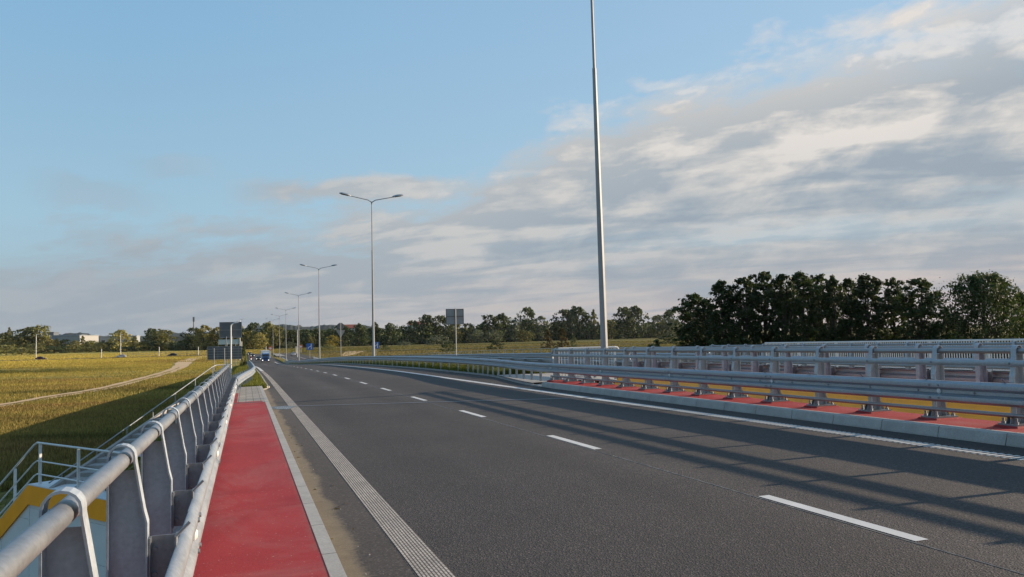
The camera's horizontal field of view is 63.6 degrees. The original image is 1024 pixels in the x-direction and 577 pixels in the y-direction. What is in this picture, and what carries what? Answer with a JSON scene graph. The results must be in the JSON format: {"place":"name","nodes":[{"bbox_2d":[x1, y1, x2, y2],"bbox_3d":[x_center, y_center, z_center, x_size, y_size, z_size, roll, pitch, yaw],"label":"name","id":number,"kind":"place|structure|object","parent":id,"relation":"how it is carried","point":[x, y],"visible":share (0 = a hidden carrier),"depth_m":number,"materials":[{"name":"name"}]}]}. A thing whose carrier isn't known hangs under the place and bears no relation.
{"place":"outdoors","nodes":[
{"label":"outdoors","id":0,"kind":"place"},
{"bbox_2d":[0,356,202,405],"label":"path","id":1,"kind":"structure","parent":0,"point":[181,365],"depth_m":146.41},
{"bbox_2d":[236,386,264,402],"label":"pavement","id":2,"kind":"structure","parent":0,"point":[248,394],"depth_m":26.69,"materials":[{"name":"concrete"}]},
{"bbox_2d":[280,353,614,379],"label":"road","id":3,"kind":"structure","parent":0,"point":[292,357],"depth_m":310.61,"materials":[{"name":"asphalt"}]},
{"bbox_2d":[0,334,976,360],"bbox_3d":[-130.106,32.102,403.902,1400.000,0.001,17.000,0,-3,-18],"label":"road","id":4,"kind":"structure","parent":0,"point":[309,352],"depth_m":418.35,"materials":[{"name":"asphalt"}]},
{"bbox_2d":[0,325,1013,516],"bbox_3d":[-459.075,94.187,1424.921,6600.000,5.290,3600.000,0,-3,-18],"label":"ground","id":5,"kind":"structure","parent":0,"point":[2,506],"depth_m":337.32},
{"bbox_2d":[6,348,39,354],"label":"shrub","id":6,"kind":"object","parent":5,"relation":"on","point":[21,351],"visible":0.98,"depth_m":596.59,"materials":[{"name":"green plant"}]},
{"bbox_2d":[6,327,42,351],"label":"tree","id":7,"kind":"object","parent":5,"relation":"on","point":[22,334],"visible":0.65,"depth_m":738.66,"materials":[{"name":"green plant"}]},
{"bbox_2d":[20,324,54,352],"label":"tree","id":8,"kind":"object","parent":5,"relation":"on","point":[43,330],"visible":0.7,"depth_m":740.92,"materials":[{"name":"green plant"}]},
{"bbox_2d":[0,479,105,576],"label":"wing wall","id":9,"kind":"structure","parent":5,"relation":"on","point":[19,515],"depth_m":20.73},
{"bbox_2d":[0,442,140,513],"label":"railing","id":10,"kind":"object","parent":9,"relation":"on","point":[39,474],"visible":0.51,"depth_m":20.99,"materials":[{"name":"metal"}]},
{"bbox_2d":[35,346,70,353],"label":"shrub","id":11,"kind":"object","parent":5,"relation":"on","point":[59,349],"visible":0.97,"depth_m":661.09,"materials":[{"name":"green plant"}]},
{"bbox_2d":[59,335,98,346],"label":"factory","id":12,"kind":"structure","parent":5,"relation":"on","point":[71,338],"depth_m":783.81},
{"bbox_2d":[0,355,226,491],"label":"meadow grass","id":13,"kind":"structure","parent":5,"relation":"on","point":[25,426],"depth_m":87.06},
{"bbox_2d":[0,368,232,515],"bbox_3d":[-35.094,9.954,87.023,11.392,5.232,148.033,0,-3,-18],"label":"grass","id":14,"kind":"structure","parent":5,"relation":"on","point":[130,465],"depth_m":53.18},
{"bbox_2d":[107,329,136,350],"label":"tree","id":15,"kind":"object","parent":5,"relation":"on","point":[117,334],"visible":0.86,"depth_m":707.27,"materials":[{"name":"green plant"}]},
{"bbox_2d":[49,387,198,509],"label":"staircase","id":16,"kind":"structure","parent":5,"relation":"on","point":[99,460],"depth_m":22.93,"materials":[{"name":"metal"}]},
{"bbox_2d":[49,364,231,482],"bbox_3d":[-11.445,4.388,26.391,0.533,3.484,12.034,-1,-3,2],"label":"handrail","id":17,"kind":"object","parent":16,"relation":"attached to","point":[61,474],"visible":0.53,"depth_m":25.04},
{"bbox_2d":[144,329,176,350],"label":"tree","id":18,"kind":"object","parent":5,"relation":"on","point":[162,336],"visible":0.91,"depth_m":673.86,"materials":[{"name":"green plant"}]},
{"bbox_2d":[179,327,202,349],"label":"tree","id":19,"kind":"object","parent":5,"relation":"on","point":[188,341],"visible":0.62,"depth_m":648.44,"materials":[{"name":"green plant"}]},
{"bbox_2d":[186,325,216,349],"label":"tree","id":20,"kind":"object","parent":5,"relation":"on","point":[198,331],"visible":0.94,"depth_m":638.77,"materials":[{"name":"green plant"}]},
{"bbox_2d":[206,327,226,346],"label":"tree","id":21,"kind":"object","parent":5,"relation":"on","point":[212,333],"visible":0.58,"depth_m":639.49,"materials":[{"name":"green plant"}]},
{"bbox_2d":[207,346,241,372],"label":"road sign","id":22,"kind":"object","parent":5,"relation":"on","point":[214,353],"visible":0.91,"depth_m":82.83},
{"bbox_2d":[219,322,241,361],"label":"road sign","id":23,"kind":"object","parent":5,"relation":"on","point":[224,329],"visible":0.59,"depth_m":92.64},
{"bbox_2d":[245,322,266,348],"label":"tree","id":24,"kind":"object","parent":5,"relation":"on","point":[251,326],"visible":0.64,"depth_m":651.12,"materials":[{"name":"green plant"}]},
{"bbox_2d":[249,332,268,348],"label":"tree","id":25,"kind":"object","parent":5,"relation":"on","point":[255,339],"visible":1,"depth_m":643.62,"materials":[{"name":"green plant"}]},
{"bbox_2d":[261,321,278,348],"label":"tree","id":26,"kind":"object","parent":5,"relation":"on","point":[266,325],"visible":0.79,"depth_m":659.38,"materials":[{"name":"green plant"}]},
{"bbox_2d":[268,325,288,348],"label":"tree","id":27,"kind":"object","parent":5,"relation":"on","point":[276,344],"visible":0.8,"depth_m":664.02,"materials":[{"name":"green plant"}]},
{"bbox_2d":[274,357,285,362],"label":"verge","id":28,"kind":"structure","parent":5,"relation":"on","point":[281,360],"depth_m":281.77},
{"bbox_2d":[339,192,402,361],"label":"street lamp","id":29,"kind":"object","parent":28,"relation":"on","point":[373,326],"visible":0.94,"depth_m":76.66,"materials":[{"name":"metal"}]},
{"bbox_2d":[285,356,545,383],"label":"guardrail","id":30,"kind":"object","parent":28,"relation":"on","point":[531,367],"visible":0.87,"depth_m":40.07,"materials":[{"name":"metal"}]},
{"bbox_2d":[287,360,544,375],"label":"grass","id":31,"kind":"structure","parent":28,"relation":"on","point":[462,367],"depth_m":46.80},
{"bbox_2d":[283,355,631,382],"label":"guardrail","id":32,"kind":"object","parent":28,"relation":"on","point":[548,360],"visible":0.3,"depth_m":37.81,"materials":[{"name":"metal"}]},
{"bbox_2d":[281,330,302,347],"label":"tree","id":33,"kind":"object","parent":5,"relation":"on","point":[290,337],"visible":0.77,"depth_m":669.62,"materials":[{"name":"green plant"}]},
{"bbox_2d":[294,329,315,347],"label":"tree","id":34,"kind":"object","parent":5,"relation":"on","point":[303,341],"visible":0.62,"depth_m":675.23,"materials":[{"name":"green plant"}]},
{"bbox_2d":[305,328,325,346],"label":"tree","id":35,"kind":"object","parent":5,"relation":"on","point":[315,331],"visible":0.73,"depth_m":682.56,"materials":[{"name":"green plant"}]},
{"bbox_2d":[39,324,623,342],"bbox_3d":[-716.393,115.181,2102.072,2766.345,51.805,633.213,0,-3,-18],"label":"distant forest","id":36,"kind":"object","parent":5,"relation":"on","point":[284,326],"visible":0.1,"depth_m":2247.34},
{"bbox_2d":[326,325,352,346],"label":"tree","id":37,"kind":"object","parent":5,"relation":"on","point":[345,334],"visible":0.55,"depth_m":693.33,"materials":[{"name":"green plant"}]},
{"bbox_2d":[3,321,682,352],"bbox_3d":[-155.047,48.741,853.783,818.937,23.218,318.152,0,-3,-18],"label":"woodland","id":38,"kind":"object","parent":5,"relation":"on","point":[401,333],"visible":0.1,"depth_m":768.19,"materials":[{"name":"green plant"}]},
{"bbox_2d":[0,340,689,367],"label":"meadow grass","id":39,"kind":"structure","parent":5,"relation":"on","point":[394,350],"depth_m":409.52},
{"bbox_2d":[349,323,369,345],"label":"tree","id":40,"kind":"object","parent":5,"relation":"on","point":[360,331],"visible":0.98,"depth_m":702.57,"materials":[{"name":"green plant"}]},
{"bbox_2d":[381,322,399,344],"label":"tree","id":41,"kind":"object","parent":5,"relation":"on","point":[390,328],"visible":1,"depth_m":717.42,"materials":[{"name":"green plant"}]},
{"bbox_2d":[400,320,421,344],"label":"tree","id":42,"kind":"object","parent":5,"relation":"on","point":[409,332],"visible":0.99,"depth_m":727.04,"materials":[{"name":"green plant"}]},
{"bbox_2d":[418,314,440,343],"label":"tree","id":43,"kind":"object","parent":5,"relation":"on","point":[428,322],"visible":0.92,"depth_m":733.04,"materials":[{"name":"green plant"}]},
{"bbox_2d":[425,335,452,344],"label":"shrub","id":44,"kind":"object","parent":5,"relation":"on","point":[437,338],"visible":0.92,"depth_m":642.54,"materials":[{"name":"green plant"}]},
{"bbox_2d":[426,315,453,343],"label":"tree","id":45,"kind":"object","parent":5,"relation":"on","point":[439,328],"visible":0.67,"depth_m":739.32,"materials":[{"name":"green plant"}]},
{"bbox_2d":[446,308,463,354],"bbox_3d":[-3.682,3.343,53.823,1.186,4.144,0.200,0,-3,-18],"label":"road sign","id":46,"kind":"object","parent":5,"relation":"on","point":[455,316],"visible":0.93,"depth_m":53.89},
{"bbox_2d":[447,324,464,343],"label":"tree","id":47,"kind":"object","parent":5,"relation":"on","point":[458,331],"visible":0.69,"depth_m":748.27,"materials":[{"name":"green plant"}]},
{"bbox_2d":[460,323,476,342],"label":"tree","id":48,"kind":"object","parent":5,"relation":"on","point":[465,332],"visible":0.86,"depth_m":755.27,"materials":[{"name":"green plant"}]},
{"bbox_2d":[467,329,485,342],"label":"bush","id":49,"kind":"object","parent":5,"relation":"on","point":[476,332],"visible":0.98,"depth_m":745.29,"materials":[{"name":"green plant"}]},
{"bbox_2d":[479,315,498,342],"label":"tree","id":50,"kind":"object","parent":5,"relation":"on","point":[487,326],"visible":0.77,"depth_m":766.21,"materials":[{"name":"green plant"}]},
{"bbox_2d":[483,329,503,341],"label":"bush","id":51,"kind":"object","parent":5,"relation":"on","point":[495,333],"visible":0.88,"depth_m":746.10,"materials":[{"name":"green plant"}]},
{"bbox_2d":[490,313,512,341],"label":"tree","id":52,"kind":"object","parent":5,"relation":"on","point":[502,319],"visible":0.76,"depth_m":774.36,"materials":[{"name":"green plant"}]},
{"bbox_2d":[503,319,524,341],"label":"tree","id":53,"kind":"object","parent":5,"relation":"on","point":[515,328],"visible":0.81,"depth_m":781.28,"materials":[{"name":"green plant"}]},
{"bbox_2d":[512,330,535,341],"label":"tree","id":54,"kind":"object","parent":5,"relation":"on","point":[520,334],"visible":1,"depth_m":764.97,"materials":[{"name":"green plant"}]},
{"bbox_2d":[514,307,537,341],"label":"tree","id":55,"kind":"object","parent":5,"relation":"on","point":[530,313],"visible":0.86,"depth_m":787.91,"materials":[{"name":"green plant"}]},
{"bbox_2d":[530,316,552,340],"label":"tree","id":56,"kind":"object","parent":5,"relation":"on","point":[538,326],"visible":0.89,"depth_m":794.96,"materials":[{"name":"green plant"}]},
{"bbox_2d":[546,322,561,340],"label":"tree","id":57,"kind":"object","parent":5,"relation":"on","point":[553,325],"visible":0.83,"depth_m":803.70,"materials":[{"name":"green plant"}]},
{"bbox_2d":[552,328,570,347],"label":"tree","id":58,"kind":"object","parent":5,"relation":"on","point":[561,337],"visible":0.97,"depth_m":381.29,"materials":[{"name":"green plant"}]},
{"bbox_2d":[549,309,577,340],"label":"tree","id":59,"kind":"object","parent":5,"relation":"on","point":[566,312],"visible":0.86,"depth_m":811.24,"materials":[{"name":"green plant"}]},
{"bbox_2d":[565,306,593,339],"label":"tree","id":60,"kind":"object","parent":5,"relation":"on","point":[579,310],"visible":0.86,"depth_m":819.79,"materials":[{"name":"green plant"}]},
{"bbox_2d":[589,309,598,339],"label":"tree","id":61,"kind":"object","parent":5,"relation":"on","point":[594,323],"visible":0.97,"depth_m":835.23,"materials":[{"name":"green plant"}]},
{"bbox_2d":[590,0,607,364],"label":"street lamp","id":62,"kind":"object","parent":5,"relation":"on","point":[603,312],"visible":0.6,"depth_m":27.50,"materials":[{"name":"metal"}]},
{"bbox_2d":[607,319,621,338],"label":"tree","id":63,"kind":"object","parent":5,"relation":"on","point":[611,333],"visible":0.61,"depth_m":845.22,"materials":[{"name":"green plant"}]},
{"bbox_2d":[609,306,636,338],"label":"tree","id":64,"kind":"object","parent":5,"relation":"on","point":[623,311],"visible":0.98,"depth_m":825.33,"materials":[{"name":"green plant"}]},
{"bbox_2d":[621,305,649,338],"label":"tree","id":65,"kind":"object","parent":5,"relation":"on","point":[637,312],"visible":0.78,"depth_m":832.59,"materials":[{"name":"green plant"}]},
{"bbox_2d":[648,314,665,337],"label":"tree","id":66,"kind":"object","parent":5,"relation":"on","point":[658,317],"visible":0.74,"depth_m":878.90,"materials":[{"name":"green plant"}]},
{"bbox_2d":[658,317,677,337],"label":"tree","id":67,"kind":"object","parent":5,"relation":"on","point":[668,319],"visible":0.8,"depth_m":864.80,"materials":[{"name":"green plant"}]},
{"bbox_2d":[661,309,681,337],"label":"tree","id":68,"kind":"object","parent":5,"relation":"on","point":[668,313],"visible":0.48,"depth_m":882.39,"materials":[{"name":"green plant"}]},
{"bbox_2d":[667,292,705,360],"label":"alder tree","id":69,"kind":"object","parent":5,"relation":"on","point":[695,299],"visible":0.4,"depth_m":137.12,"materials":[{"name":"green plant"}]},
{"bbox_2d":[681,298,722,345],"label":"alder tree","id":70,"kind":"object","parent":5,"relation":"on","point":[703,318],"visible":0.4,"depth_m":131.51,"materials":[{"name":"green plant"}]},
{"bbox_2d":[700,279,744,353],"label":"alder tree","id":71,"kind":"object","parent":5,"relation":"on","point":[718,286],"visible":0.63,"depth_m":127.09,"materials":[{"name":"green plant"}]},
{"bbox_2d":[719,277,763,363],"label":"alder tree","id":72,"kind":"object","parent":5,"relation":"on","point":[743,313],"visible":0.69,"depth_m":125.38,"materials":[{"name":"green plant"}]},
{"bbox_2d":[738,271,788,355],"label":"alder tree","id":73,"kind":"object","parent":5,"relation":"on","point":[763,286],"visible":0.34,"depth_m":129.31,"materials":[{"name":"green plant"}]},
{"bbox_2d":[762,274,807,365],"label":"alder tree","id":74,"kind":"object","parent":5,"relation":"on","point":[776,300],"visible":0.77,"depth_m":123.57,"materials":[{"name":"green plant"}]},
{"bbox_2d":[776,270,830,355],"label":"alder tree","id":75,"kind":"object","parent":5,"relation":"on","point":[811,319],"visible":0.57,"depth_m":126.88,"materials":[{"name":"green plant"}]},
{"bbox_2d":[614,378,1010,420],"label":"bridge","id":76,"kind":"structure","parent":5,"relation":"on","point":[1004,409],"depth_m":15.99,"materials":[{"name":"concrete"}]},
{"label":"pavement","id":77,"kind":"structure","parent":76,"relation":"on","visible":0},
{"bbox_2d":[629,343,1023,382],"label":"bridge barrier","id":78,"kind":"object","parent":77,"relation":"on","point":[980,374],"visible":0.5,"depth_m":17.52,"materials":[{"name":"metal"}]},
{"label":"pavement","id":79,"kind":"structure","parent":76,"relation":"on","visible":0},
{"bbox_2d":[707,341,1023,370],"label":"bridge barrier","id":80,"kind":"object","parent":79,"relation":"on","point":[853,365],"visible":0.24,"depth_m":28.07,"materials":[{"name":"metal"}]},
{"bbox_2d":[765,339,1023,370],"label":"railing","id":81,"kind":"object","parent":79,"relation":"on","point":[911,341],"visible":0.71,"depth_m":30.76,"materials":[{"name":"metal"}]},
{"bbox_2d":[804,273,841,341],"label":"alder tree","id":82,"kind":"object","parent":5,"relation":"on","point":[820,278],"visible":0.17,"depth_m":133.66,"materials":[{"name":"green plant"}]},
{"bbox_2d":[813,274,851,366],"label":"alder tree","id":83,"kind":"object","parent":5,"relation":"on","point":[830,288],"visible":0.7,"depth_m":126.48,"materials":[{"name":"green plant"}]},
{"bbox_2d":[647,331,1021,369],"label":"undergrowth","id":84,"kind":"object","parent":5,"relation":"on","point":[657,344],"visible":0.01,"depth_m":124.90,"materials":[{"name":"green plant"}]},
{"bbox_2d":[835,277,865,340],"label":"alder tree","id":85,"kind":"object","parent":5,"relation":"on","point":[846,283],"visible":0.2,"depth_m":135.71,"materials":[{"name":"green plant"}]},
{"bbox_2d":[839,273,893,367],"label":"alder tree","id":86,"kind":"object","parent":5,"relation":"on","point":[868,331],"visible":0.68,"depth_m":123.39,"materials":[{"name":"green plant"}]},
{"bbox_2d":[873,277,909,368],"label":"alder tree","id":87,"kind":"object","parent":5,"relation":"on","point":[888,291],"visible":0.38,"depth_m":127.64,"materials":[{"name":"green plant"}]},
{"bbox_2d":[887,277,944,368],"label":"alder tree","id":88,"kind":"object","parent":5,"relation":"on","point":[923,327],"visible":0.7,"depth_m":121.42,"materials":[{"name":"green plant"}]},
{"bbox_2d":[936,310,957,357],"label":"alder tree","id":89,"kind":"object","parent":5,"relation":"on","point":[947,329],"visible":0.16,"depth_m":129.66,"materials":[{"name":"green plant"}]},
{"bbox_2d":[923,269,1023,371],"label":"alder tree","id":90,"kind":"object","parent":5,"relation":"on","point":[979,292],"visible":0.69,"depth_m":116.71,"materials":[{"name":"green plant"}]},
{"bbox_2d":[993,292,1023,338],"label":"alder tree","id":91,"kind":"object","parent":5,"relation":"on","point":[1022,302],"visible":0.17,"depth_m":123.56,"materials":[{"name":"green plant"}]},
{"bbox_2d":[0,0,1023,335],"label":"sky","id":92,"kind":"structure","parent":0,"point":[165,164],"materials":[{"name":"blue"}]},
{"bbox_2d":[498,373,613,382],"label":"pavement","id":93,"kind":"structure","parent":0,"point":[545,377],"depth_m":31.09,"materials":[{"name":"concrete"}]},
{"bbox_2d":[248,354,1023,576],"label":"road","id":94,"kind":"structure","parent":0,"point":[462,494],"depth_m":8.64,"materials":[{"name":"asphalt"}]},
{"bbox_2d":[256,369,346,576],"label":"kerb","id":95,"kind":"structure","parent":94,"relation":"on","point":[334,566],"depth_m":7.29,"materials":[{"name":"concrete"}]},
{"bbox_2d":[264,389,414,576],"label":"gutter sediment","id":96,"kind":"object","parent":94,"relation":"on","point":[331,493],"visible":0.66,"depth_m":7.88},
{"bbox_2d":[261,371,455,576],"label":"road marking","id":97,"kind":"object","parent":94,"relation":"on","point":[419,555],"visible":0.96,"depth_m":7.92,"materials":[{"name":"paint"}]},
{"bbox_2d":[285,363,533,384],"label":"kerb","id":98,"kind":"structure","parent":94,"relation":"on","point":[516,381],"depth_m":41.72,"materials":[{"name":"concrete"}]},
{"bbox_2d":[249,357,1023,540],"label":"road marking","id":99,"kind":"object","parent":94,"relation":"on","point":[860,522],"visible":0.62,"depth_m":11.55,"materials":[{"name":"paint"}]},
{"bbox_2d":[303,368,1022,573],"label":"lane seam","id":100,"kind":"object","parent":94,"relation":"on","point":[764,499],"visible":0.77,"depth_m":7.27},
{"bbox_2d":[540,382,1023,447],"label":"kerb","id":101,"kind":"structure","parent":94,"relation":"on","point":[1003,438],"depth_m":13.39,"materials":[{"name":"concrete"}]},
{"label":"verge","id":102,"kind":"structure","parent":0,"visible":0},
{"bbox_2d":[233,361,255,389],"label":"guardrail","id":103,"kind":"object","parent":102,"relation":"on","point":[246,376],"visible":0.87,"depth_m":33.89,"materials":[{"name":"metal"}]},
{"bbox_2d":[231,364,268,388],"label":"grass","id":104,"kind":"structure","parent":102,"relation":"on","point":[257,380],"depth_m":41.37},
{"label":"path","id":105,"kind":"structure","parent":0,"visible":0},
{"bbox_2d":[314,353,707,361],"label":"guardrail","id":106,"kind":"object","parent":105,"relation":"on","point":[549,354],"visible":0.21,"depth_m":61.08,"materials":[{"name":"metal"}]},
{"bbox_2d":[552,346,763,364],"bbox_3d":[7.576,4.277,52.481,0.078,1.432,28.470,0,-3,-18],"label":"railing","id":107,"kind":"object","parent":105,"relation":"on","point":[668,360],"visible":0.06,"depth_m":46.61,"materials":[{"name":"metal"}]},
{"bbox_3d":[5.316,4.023,-1.464,10.930,6.171,54.446,0,-3,-18],"label":"bridge","id":108,"kind":"object","parent":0,"visible":0},
{"bbox_2d":[193,402,329,576],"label":"pavement","id":109,"kind":"structure","parent":108,"relation":"on","point":[257,523],"depth_m":7.27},
{"bbox_2d":[0,364,236,576],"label":"bridge barrier","id":110,"kind":"object","parent":109,"relation":"on","point":[156,512],"visible":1,"depth_m":3.96,"materials":[{"name":"metal"}]},
{"bbox_2d":[547,380,1023,432],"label":"pavement","id":111,"kind":"structure","parent":108,"relation":"on","point":[976,423],"depth_m":14.00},
{"bbox_2d":[558,346,618,378],"bbox_3d":[2.617,2.543,28.048,2.286,1.134,0.078,0,-3,-18],"label":"railing","id":112,"kind":"object","parent":111,"relation":"on","point":[611,347],"visible":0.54,"depth_m":28.00,"materials":[{"name":"metal"}]},
{"bbox_2d":[544,345,1023,428],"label":"bridge barrier","id":113,"kind":"object","parent":111,"relation":"on","point":[938,390],"visible":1,"depth_m":14.39,"materials":[{"name":"metal"}]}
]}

